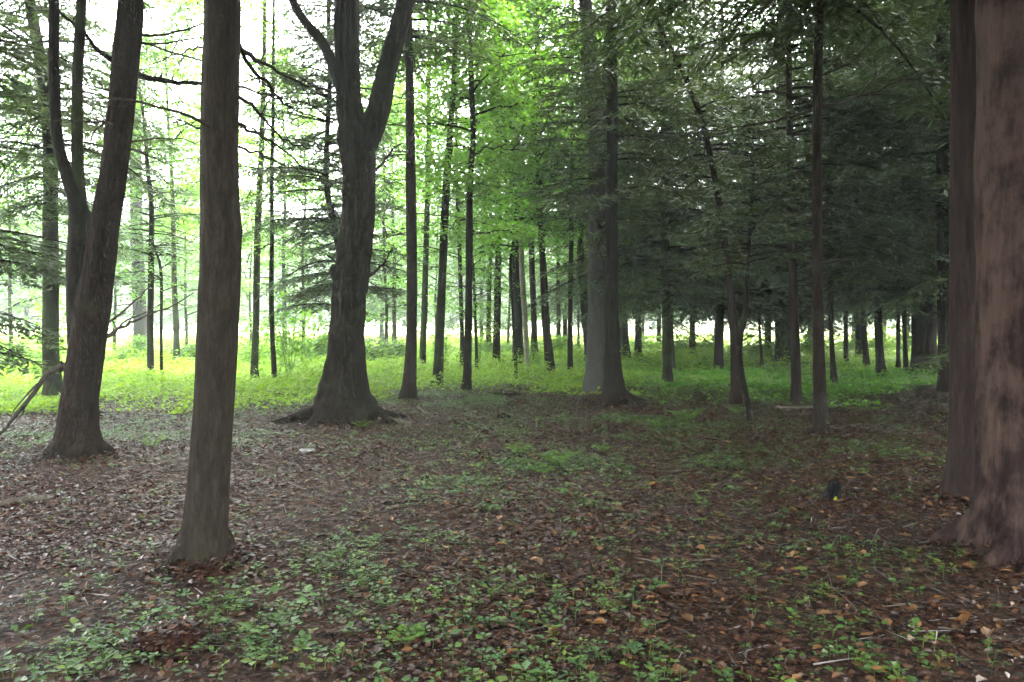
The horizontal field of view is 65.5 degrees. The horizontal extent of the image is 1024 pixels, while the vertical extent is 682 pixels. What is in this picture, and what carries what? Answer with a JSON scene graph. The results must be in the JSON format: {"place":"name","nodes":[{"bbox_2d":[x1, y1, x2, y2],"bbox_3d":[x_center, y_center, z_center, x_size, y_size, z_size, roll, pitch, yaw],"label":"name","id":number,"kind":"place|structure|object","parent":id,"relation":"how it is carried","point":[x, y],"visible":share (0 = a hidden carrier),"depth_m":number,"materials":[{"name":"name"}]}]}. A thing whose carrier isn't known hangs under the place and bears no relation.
{"place":"outdoors","nodes":[
{"label":"outdoors","id":0,"kind":"place"},
{"bbox_2d":[0,0,811,320],"label":"sky","id":1,"kind":"structure","parent":0,"point":[104,16],"materials":[{"name":"white"}]},
{"bbox_2d":[0,321,1023,681],"bbox_3d":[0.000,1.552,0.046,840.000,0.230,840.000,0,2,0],"label":"ground","id":2,"kind":"structure","parent":0,"point":[194,657],"depth_m":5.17,"materials":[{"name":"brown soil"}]},
{"bbox_2d":[0,339,41,376],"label":"shrub","id":3,"kind":"object","parent":2,"relation":"on","point":[26,352],"visible":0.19,"depth_m":21.30,"materials":[{"name":"green plant"}]},
{"bbox_2d":[0,494,53,507],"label":"fallen log","id":4,"kind":"object","parent":2,"relation":"on","point":[29,498],"visible":0.78,"depth_m":6.83,"materials":[{"name":"brown wood"}]},
{"bbox_2d":[0,59,67,341],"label":"conifer tree","id":5,"kind":"object","parent":2,"relation":"on","point":[25,307],"visible":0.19,"depth_m":47.42,"materials":[{"name":"green plant"}]},
{"bbox_2d":[0,73,70,344],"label":"maple tree","id":6,"kind":"object","parent":2,"relation":"on","point":[10,292],"visible":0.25,"depth_m":29.99,"materials":[{"name":"green plant"}]},
{"bbox_2d":[10,293,66,375],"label":"leafy sapling","id":7,"kind":"object","parent":2,"relation":"on","point":[39,309],"visible":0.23,"depth_m":19.35,"materials":[{"name":"green plant"}]},
{"bbox_2d":[0,210,122,324],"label":"tree","id":8,"kind":"object","parent":2,"relation":"on","point":[62,239],"visible":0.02,"depth_m":107.24,"materials":[{"name":"green plant"}]},
{"bbox_2d":[0,0,158,379],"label":"hemlock tree","id":9,"kind":"object","parent":2,"relation":"on","point":[18,53],"visible":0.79,"depth_m":11.34,"materials":[{"name":"green plant"}]},
{"bbox_2d":[0,0,189,396],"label":"hemlock tree","id":10,"kind":"object","parent":2,"relation":"on","point":[51,208],"visible":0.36,"depth_m":15.40,"materials":[{"name":"green plant"}]},
{"bbox_2d":[58,133,198,354],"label":"maple tree","id":11,"kind":"object","parent":2,"relation":"on","point":[114,313],"visible":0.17,"depth_m":33.85,"materials":[{"name":"green plant"}]},
{"bbox_2d":[63,0,198,352],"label":"pine tree","id":12,"kind":"object","parent":2,"relation":"on","point":[140,327],"visible":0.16,"depth_m":34.72,"materials":[{"name":"green plant"}]},
{"bbox_2d":[112,334,157,361],"bbox_3d":[-12.915,0.316,27.494,1.616,1.127,1.657,0,2,0],"label":"shrub","id":13,"kind":"object","parent":2,"relation":"on","point":[137,339],"visible":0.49,"depth_m":27.31,"materials":[{"name":"green plant"}]},
{"bbox_2d":[0,0,281,464],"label":"spruce tree","id":14,"kind":"object","parent":2,"relation":"on","point":[91,251],"visible":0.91,"depth_m":8.64,"materials":[{"name":"brown plant"}]},
{"bbox_2d":[84,28,199,384],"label":"tree","id":15,"kind":"object","parent":2,"relation":"on","point":[150,328],"visible":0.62,"depth_m":18.98,"materials":[{"name":"green plant"}]},
{"bbox_2d":[116,197,198,386],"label":"sapling","id":16,"kind":"object","parent":2,"relation":"on","point":[160,274],"visible":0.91,"depth_m":18.44,"materials":[{"name":"green plant"}]},
{"bbox_2d":[128,193,199,328],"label":"tree","id":17,"kind":"object","parent":2,"relation":"on","point":[170,322],"visible":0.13,"depth_m":104.81,"materials":[{"name":"green plant"}]},
{"bbox_2d":[132,622,205,653],"bbox_3d":[-1.677,1.458,3.864,0.317,0.118,0.281,2,2,42],"label":"soil mound","id":18,"kind":"object","parent":2,"relation":"on","point":[174,644],"visible":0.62,"depth_m":3.79,"materials":[{"name":"brown soil"}]},
{"bbox_2d":[86,0,262,364],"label":"maple tree","id":19,"kind":"object","parent":2,"relation":"on","point":[176,70],"visible":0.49,"depth_m":26.56,"materials":[{"name":"green plant"}]},
{"bbox_2d":[154,339,195,359],"bbox_3d":[-11.306,0.381,27.988,2.199,0.861,1.856,2,2,45],"label":"shrub","id":20,"kind":"object","parent":2,"relation":"on","point":[192,349],"visible":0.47,"depth_m":27.71,"materials":[{"name":"green plant"}]},
{"bbox_2d":[119,116,245,344],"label":"maple tree","id":21,"kind":"object","parent":2,"relation":"on","point":[185,304],"visible":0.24,"depth_m":37.74,"materials":[{"name":"green plant"}]},
{"bbox_2d":[154,92,267,337],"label":"conifer tree","id":22,"kind":"object","parent":2,"relation":"on","point":[181,311],"visible":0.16,"depth_m":51.11,"materials":[{"name":"green plant"}]},
{"bbox_2d":[75,0,367,575],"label":"pine tree","id":23,"kind":"object","parent":2,"relation":"on","point":[205,534],"visible":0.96,"depth_m":4.99,"materials":[{"name":"brown plant"}]},
{"bbox_2d":[176,182,291,343],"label":"maple tree","id":24,"kind":"object","parent":2,"relation":"on","point":[246,288],"visible":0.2,"depth_m":39.93,"materials":[{"name":"green plant"}]},
{"bbox_2d":[163,0,329,379],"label":"tree","id":25,"kind":"object","parent":2,"relation":"on","point":[256,312],"visible":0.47,"depth_m":20.15,"materials":[{"name":"green plant"}]},
{"bbox_2d":[238,308,280,369],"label":"leafy sapling","id":26,"kind":"object","parent":2,"relation":"on","point":[247,329],"visible":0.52,"depth_m":22.93,"materials":[{"name":"green plant"}]},
{"bbox_2d":[198,0,334,387],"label":"tree","id":27,"kind":"object","parent":2,"relation":"on","point":[271,307],"visible":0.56,"depth_m":18.62,"materials":[{"name":"green plant"}]},
{"bbox_2d":[240,229,314,328],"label":"tree","id":28,"kind":"object","parent":2,"relation":"on","point":[263,274],"visible":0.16,"depth_m":106.16,"materials":[{"name":"green plant"}]},
{"bbox_2d":[259,312,300,374],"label":"leafy sapling","id":29,"kind":"object","parent":2,"relation":"on","point":[268,339],"visible":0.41,"depth_m":20.88,"materials":[{"name":"green plant"}]},
{"bbox_2d":[238,39,341,347],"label":"maple tree","id":30,"kind":"object","parent":2,"relation":"on","point":[255,157],"visible":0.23,"depth_m":32.36,"materials":[{"name":"green plant"}]},
{"bbox_2d":[257,273,329,376],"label":"leafy sapling","id":31,"kind":"object","parent":2,"relation":"on","point":[297,343],"visible":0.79,"depth_m":19.78,"materials":[{"name":"green plant"}]},
{"bbox_2d":[284,303,328,368],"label":"leafy sapling","id":32,"kind":"object","parent":2,"relation":"on","point":[308,348],"visible":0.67,"depth_m":22.03,"materials":[{"name":"green plant"}]},
{"bbox_2d":[241,100,383,357],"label":"maple tree","id":33,"kind":"object","parent":2,"relation":"on","point":[293,131],"visible":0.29,"depth_m":29.59,"materials":[{"name":"green plant"}]},
{"bbox_2d":[292,250,334,325],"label":"tree","id":34,"kind":"object","parent":2,"relation":"on","point":[326,316],"visible":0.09,"depth_m":129.18,"materials":[{"name":"green plant"}]},
{"bbox_2d":[302,318,330,358],"bbox_3d":[-6.811,-0.012,28.620,1.795,1.661,1.751,0,2,-9],"label":"shrub","id":35,"kind":"object","parent":2,"relation":"on","point":[322,350],"visible":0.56,"depth_m":28.41,"materials":[{"name":"green plant"}]},
{"bbox_2d":[239,0,430,320],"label":"hemlock tree","id":36,"kind":"object","parent":2,"relation":"on","point":[331,220],"visible":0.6,"depth_m":17.70,"materials":[{"name":"green plant"}]},
{"bbox_2d":[262,0,436,428],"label":"oak tree","id":37,"kind":"object","parent":2,"relation":"on","point":[344,396],"visible":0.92,"depth_m":12.04,"materials":[{"name":"brown plant"}]},
{"bbox_2d":[365,336,405,366],"bbox_3d":[-4.451,0.335,26.252,2.171,1.068,2.425,1,2,33],"label":"shrub","id":38,"kind":"object","parent":2,"relation":"on","point":[380,342],"visible":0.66,"depth_m":26.00,"materials":[{"name":"green plant"}]},
{"bbox_2d":[328,61,446,342],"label":"conifer tree","id":39,"kind":"object","parent":2,"relation":"on","point":[381,327],"visible":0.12,"depth_m":45.48,"materials":[{"name":"green plant"}]},
{"bbox_2d":[323,35,452,344],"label":"maple tree","id":40,"kind":"object","parent":2,"relation":"on","point":[394,330],"visible":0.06,"depth_m":35.91,"materials":[{"name":"green plant"}]},
{"bbox_2d":[321,62,461,347],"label":"maple tree","id":41,"kind":"object","parent":2,"relation":"on","point":[399,247],"visible":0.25,"depth_m":29.75,"materials":[{"name":"green plant"}]},
{"bbox_2d":[285,0,522,401],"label":"spruce tree","id":42,"kind":"object","parent":2,"relation":"on","point":[385,10],"visible":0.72,"depth_m":15.14,"materials":[{"name":"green plant"}]},
{"bbox_2d":[385,622,423,643],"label":"fern","id":43,"kind":"object","parent":2,"relation":"on","point":[399,628],"visible":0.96,"depth_m":3.87,"materials":[{"name":"green plant"}]},
{"bbox_2d":[367,80,459,338],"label":"conifer tree","id":44,"kind":"object","parent":2,"relation":"on","point":[429,320],"visible":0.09,"depth_m":54.65,"materials":[{"name":"green plant"}]},
{"bbox_2d":[365,1,489,369],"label":"maple tree","id":45,"kind":"object","parent":2,"relation":"on","point":[423,329],"visible":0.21,"depth_m":24.07,"materials":[{"name":"green plant"}]},
{"bbox_2d":[379,101,480,324],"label":"maple tree","id":46,"kind":"object","parent":2,"relation":"on","point":[434,303],"visible":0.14,"depth_m":37.26,"materials":[{"name":"green plant"}]},
{"bbox_2d":[399,216,484,327],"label":"tree","id":47,"kind":"object","parent":2,"relation":"on","point":[447,314],"visible":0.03,"depth_m":117.30,"materials":[{"name":"green plant"}]},
{"bbox_2d":[375,22,530,367],"bbox_3d":[-1.469,-4.545,24.400,4.942,11.155,4.037,1,2,41],"label":"sapling","id":48,"kind":"object","parent":2,"relation":"on","point":[436,251],"visible":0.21,"depth_m":24.30,"materials":[{"name":"green plant"}]},
{"bbox_2d":[0,330,937,414],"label":"herb layer","id":49,"kind":"object","parent":2,"relation":"on","point":[128,373],"visible":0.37,"depth_m":19.73,"materials":[{"name":"green plant"}]},
{"bbox_2d":[360,0,579,390],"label":"maple tree","id":50,"kind":"object","parent":2,"relation":"on","point":[469,175],"visible":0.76,"depth_m":17.50,"materials":[{"name":"green plant"}]},
{"bbox_2d":[361,0,579,386],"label":"maple tree","id":51,"kind":"object","parent":2,"relation":"on","point":[438,365],"visible":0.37,"depth_m":18.60,"materials":[{"name":"green plant"}]},
{"bbox_2d":[402,114,555,353],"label":"maple tree","id":52,"kind":"object","parent":2,"relation":"on","point":[488,314],"visible":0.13,"depth_m":32.66,"materials":[{"name":"green plant"}]},
{"bbox_2d":[425,193,537,374],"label":"sapling","id":53,"kind":"object","parent":2,"relation":"on","point":[475,304],"visible":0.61,"depth_m":21.88,"materials":[{"name":"green plant"}]},
{"bbox_2d":[429,134,536,339],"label":"conifer tree","id":54,"kind":"object","parent":2,"relation":"on","point":[453,320],"visible":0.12,"depth_m":49.42,"materials":[{"name":"green plant"}]},
{"bbox_2d":[464,312,501,365],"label":"leafy sapling","id":55,"kind":"object","parent":2,"relation":"on","point":[481,342],"visible":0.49,"depth_m":24.49,"materials":[{"name":"green plant"}]},
{"bbox_2d":[430,16,555,363],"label":"tree","id":56,"kind":"object","parent":2,"relation":"on","point":[497,318],"visible":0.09,"depth_m":25.15,"materials":[{"name":"green plant"}]},
{"bbox_2d":[447,135,555,343],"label":"maple tree","id":57,"kind":"object","parent":2,"relation":"on","point":[509,309],"visible":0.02,"depth_m":39.94,"materials":[{"name":"green plant"}]},
{"bbox_2d":[439,20,565,364],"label":"tree","id":58,"kind":"object","parent":2,"relation":"on","point":[517,308],"visible":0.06,"depth_m":25.81,"materials":[{"name":"green plant"}]},
{"bbox_2d":[0,382,1011,681],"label":"seedlings","id":59,"kind":"object","parent":2,"relation":"on","point":[72,664],"visible":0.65,"depth_m":4.65,"materials":[{"name":"green plant"}]},
{"bbox_2d":[397,0,620,371],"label":"maple tree","id":60,"kind":"object","parent":2,"relation":"on","point":[518,177],"visible":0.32,"depth_m":21.61,"materials":[{"name":"green plant"}]},
{"bbox_2d":[438,178,583,378],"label":"sapling","id":61,"kind":"object","parent":2,"relation":"on","point":[504,205],"visible":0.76,"depth_m":20.34,"materials":[{"name":"green plant"}]},
{"bbox_2d":[0,388,1023,681],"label":"twig litter","id":62,"kind":"object","parent":2,"relation":"on","point":[942,630],"visible":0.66,"depth_m":5.84,"materials":[{"name":"brown plant"}]},
{"bbox_2d":[480,19,575,361],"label":"hemlock tree","id":63,"kind":"object","parent":2,"relation":"on","point":[532,298],"visible":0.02,"depth_m":27.57,"materials":[{"name":"brown plant"}]},
{"bbox_2d":[485,134,580,334],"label":"conifer tree","id":64,"kind":"object","parent":2,"relation":"on","point":[539,319],"visible":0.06,"depth_m":54.71,"materials":[{"name":"green plant"}]},
{"bbox_2d":[438,0,642,371],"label":"maple tree","id":65,"kind":"object","parent":2,"relation":"on","point":[547,341],"visible":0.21,"depth_m":21.43,"materials":[{"name":"green plant"}]},
{"bbox_2d":[504,112,579,341],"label":"hemlock tree","id":66,"kind":"object","parent":2,"relation":"on","point":[564,325],"visible":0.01,"depth_m":43.84,"materials":[{"name":"green plant"}]},
{"bbox_2d":[506,136,586,338],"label":"maple tree","id":67,"kind":"object","parent":2,"relation":"on","point":[557,263],"visible":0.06,"depth_m":34.86,"materials":[{"name":"green plant"}]},
{"bbox_2d":[539,334,582,355],"bbox_3d":[1.917,0.184,32.038,2.424,0.949,2.485,1,2,27],"label":"shrub","id":68,"kind":"object","parent":2,"relation":"on","point":[560,342],"visible":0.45,"depth_m":31.73,"materials":[{"name":"green plant"}]},
{"bbox_2d":[504,0,636,369],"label":"spruce tree","id":69,"kind":"object","parent":2,"relation":"on","point":[570,326],"visible":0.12,"depth_m":22.21,"materials":[{"name":"green plant"}]},
{"bbox_2d":[490,0,681,393],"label":"hemlock tree","id":70,"kind":"object","parent":2,"relation":"on","point":[595,354],"visible":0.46,"depth_m":16.49,"materials":[{"name":"green plant"}]},
{"bbox_2d":[491,13,694,361],"bbox_3d":[2.261,-5.601,26.284,7.000,13.153,6.647,0,2,0],"label":"maple tree","id":71,"kind":"object","parent":2,"relation":"on","point":[584,306],"visible":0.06,"depth_m":25.86,"materials":[{"name":"green plant"}]},
{"bbox_2d":[536,0,654,329],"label":"hemlock tree","id":72,"kind":"object","parent":2,"relation":"on","point":[553,308],"visible":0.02,"depth_m":39.30,"materials":[{"name":"green plant"}]},
{"bbox_2d":[517,0,707,408],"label":"hemlock tree","id":73,"kind":"object","parent":2,"relation":"on","point":[615,393],"visible":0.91,"depth_m":14.10,"materials":[{"name":"green plant"}]},
{"bbox_2d":[548,0,710,361],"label":"hemlock tree","id":74,"kind":"object","parent":2,"relation":"on","point":[625,333],"visible":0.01,"depth_m":27.58,"materials":[{"name":"green plant"}]},
{"bbox_2d":[548,4,716,360],"bbox_3d":[4.816,-7.854,29.785,6.778,17.483,6.473,2,2,44],"label":"hemlock tree","id":75,"kind":"object","parent":2,"relation":"on","point":[638,342],"depth_m":29.95,"materials":[{"name":"green plant"}]},
{"bbox_2d":[522,0,800,385],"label":"hemlock tree","id":76,"kind":"object","parent":2,"relation":"on","point":[663,264],"visible":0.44,"depth_m":18.11,"materials":[{"name":"green plant"}]},
{"bbox_2d":[562,1,782,369],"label":"hemlock tree","id":77,"kind":"object","parent":2,"relation":"on","point":[639,239],"visible":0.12,"depth_m":23.81,"materials":[{"name":"green plant"}]},
{"bbox_2d":[629,0,774,355],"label":"hemlock tree","id":78,"kind":"object","parent":2,"relation":"on","point":[690,343],"visible":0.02,"depth_m":33.80,"materials":[{"name":"green plant"}]},
{"bbox_2d":[617,0,834,405],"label":"hemlock tree","id":79,"kind":"object","parent":2,"relation":"on","point":[736,396],"visible":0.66,"depth_m":14.60,"materials":[{"name":"green plant"}]},
{"bbox_2d":[618,0,842,370],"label":"pine tree","id":80,"kind":"object","parent":2,"relation":"on","point":[719,340],"visible":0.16,"depth_m":23.88,"materials":[{"name":"green plant"}]},
{"bbox_2d":[724,327,774,358],"bbox_3d":[9.748,0.108,30.953,2.804,1.350,2.513,1,2,23],"label":"shrub","id":81,"kind":"object","parent":2,"relation":"on","point":[755,343],"visible":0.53,"depth_m":30.73,"materials":[{"name":"green plant"}]},
{"bbox_2d":[553,0,949,436],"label":"spruce tree","id":82,"kind":"object","parent":2,"relation":"on","point":[820,420],"visible":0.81,"depth_m":11.27,"materials":[{"name":"green plant"}]},
{"bbox_2d":[659,65,844,425],"bbox_3d":[3.533,-1.216,11.749,2.651,5.246,2.598,1,2,24],"label":"sapling","id":83,"kind":"object","parent":2,"relation":"on","point":[786,231],"visible":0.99,"depth_m":11.59,"materials":[{"name":"green plant"}]},
{"bbox_2d":[724,79,806,368],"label":"sapling","id":84,"kind":"object","parent":2,"relation":"on","point":[759,334],"visible":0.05,"depth_m":24.89,"materials":[{"name":"green plant"}]},
{"bbox_2d":[696,0,854,365],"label":"hemlock tree","id":85,"kind":"object","parent":2,"relation":"on","point":[783,354],"visible":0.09,"depth_m":27.23,"materials":[{"name":"green plant"}]},
{"bbox_2d":[715,1,860,357],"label":"hemlock tree","id":86,"kind":"object","parent":2,"relation":"on","point":[769,339],"depth_m":30.64,"materials":[{"name":"green plant"}]},
{"bbox_2d":[599,0,1023,574],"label":"pine tree","id":87,"kind":"object","parent":2,"relation":"on","point":[993,516],"visible":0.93,"depth_m":5.18,"materials":[{"name":"brown plant"}]},
{"bbox_2d":[799,326,843,353],"bbox_3d":[12.128,-0.032,31.958,2.365,1.485,2.639,0,2,-4],"label":"shrub","id":88,"kind":"object","parent":2,"relation":"on","point":[809,339],"visible":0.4,"depth_m":31.82,"materials":[{"name":"green plant"}]},
{"bbox_2d":[695,0,949,404],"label":"hemlock tree","id":89,"kind":"object","parent":2,"relation":"on","point":[864,107],"visible":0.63,"depth_m":15.00,"materials":[{"name":"green plant"}]},
{"bbox_2d":[747,0,910,361],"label":"spruce tree","id":90,"kind":"object","parent":2,"relation":"on","point":[845,341],"depth_m":27.09,"materials":[{"name":"green plant"}]},
{"bbox_2d":[823,479,841,501],"bbox_3d":[2.830,1.360,7.034,0.153,0.276,0.126,-1,2,-17],"label":"tree stump","id":91,"kind":"object","parent":2,"relation":"on","point":[832,490],"visible":0.67,"depth_m":6.99,"materials":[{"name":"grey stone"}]},
{"bbox_2d":[723,2,948,385],"bbox_3d":[7.166,-5.005,17.820,4.864,12.372,5.330,0,2,0],"label":"spruce tree","id":92,"kind":"object","parent":2,"relation":"on","point":[833,372],"visible":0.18,"depth_m":17.86,"materials":[{"name":"green plant"}]},
{"bbox_2d":[772,2,910,357],"bbox_3d":[13.855,-7.736,31.782,6.941,17.126,6.709,0,2,0],"label":"spruce tree","id":93,"kind":"object","parent":2,"relation":"on","point":[858,333],"visible":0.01,"depth_m":31.79,"materials":[{"name":"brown plant"}]},
{"bbox_2d":[716,0,975,501],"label":"pine tree","id":94,"kind":"object","parent":2,"relation":"on","point":[958,474],"visible":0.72,"depth_m":6.88,"materials":[{"name":"brown plant"}]},
{"bbox_2d":[766,18,936,365],"bbox_3d":[11.555,-8.761,25.545,7.065,19.484,6.622,0,2,0],"label":"spruce tree","id":95,"kind":"object","parent":2,"relation":"on","point":[865,359],"depth_m":25.82,"materials":[{"name":"green plant"}]},
{"bbox_2d":[754,1,949,372],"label":"spruce tree","id":96,"kind":"object","parent":2,"relation":"on","point":[904,341],"visible":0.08,"depth_m":21.41,"materials":[{"name":"green plant"}]},
{"bbox_2d":[774,1,949,374],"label":"hemlock tree","id":97,"kind":"object","parent":2,"relation":"on","point":[923,335],"visible":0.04,"depth_m":21.48,"materials":[{"name":"green plant"}]},
{"bbox_2d":[775,1,949,375],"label":"hemlock tree","id":98,"kind":"object","parent":2,"relation":"on","point":[880,365],"visible":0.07,"depth_m":20.90,"materials":[{"name":"green plant"}]},
{"bbox_2d":[778,2,949,367],"bbox_3d":[11.379,-7.779,23.130,7.328,17.624,7.088,0,2,0],"label":"spruce tree","id":99,"kind":"object","parent":2,"relation":"on","point":[898,361],"visible":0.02,"depth_m":23.42,"materials":[{"name":"green plant"}]},
{"bbox_2d":[841,329,901,352],"bbox_3d":[15.494,0.031,34.198,2.217,1.215,2.474,0,2,-13],"label":"shrub","id":100,"kind":"object","parent":2,"relation":"on","point":[884,339],"visible":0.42,"depth_m":33.94,"materials":[{"name":"green plant"}]},
{"bbox_2d":[800,0,949,392],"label":"hemlock tree","id":101,"kind":"object","parent":2,"relation":"on","point":[942,228],"visible":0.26,"depth_m":16.71,"materials":[{"name":"green plant"}]},
{"bbox_2d":[804,0,949,163],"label":"hemlock tree","id":102,"kind":"object","parent":2,"relation":"on","point":[943,129],"visible":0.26,"depth_m":14.68,"materials":[{"name":"green plant"}]},
{"bbox_2d":[850,4,949,327],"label":"hemlock tree","id":103,"kind":"object","parent":2,"relation":"on","point":[912,285],"visible":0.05,"depth_m":17.66,"materials":[{"name":"green plant"}]},
{"bbox_2d":[894,67,949,381],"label":"hemlock tree","id":104,"kind":"object","parent":2,"relation":"on","point":[925,289],"visible":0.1,"depth_m":12.74,"materials":[{"name":"green plant"}]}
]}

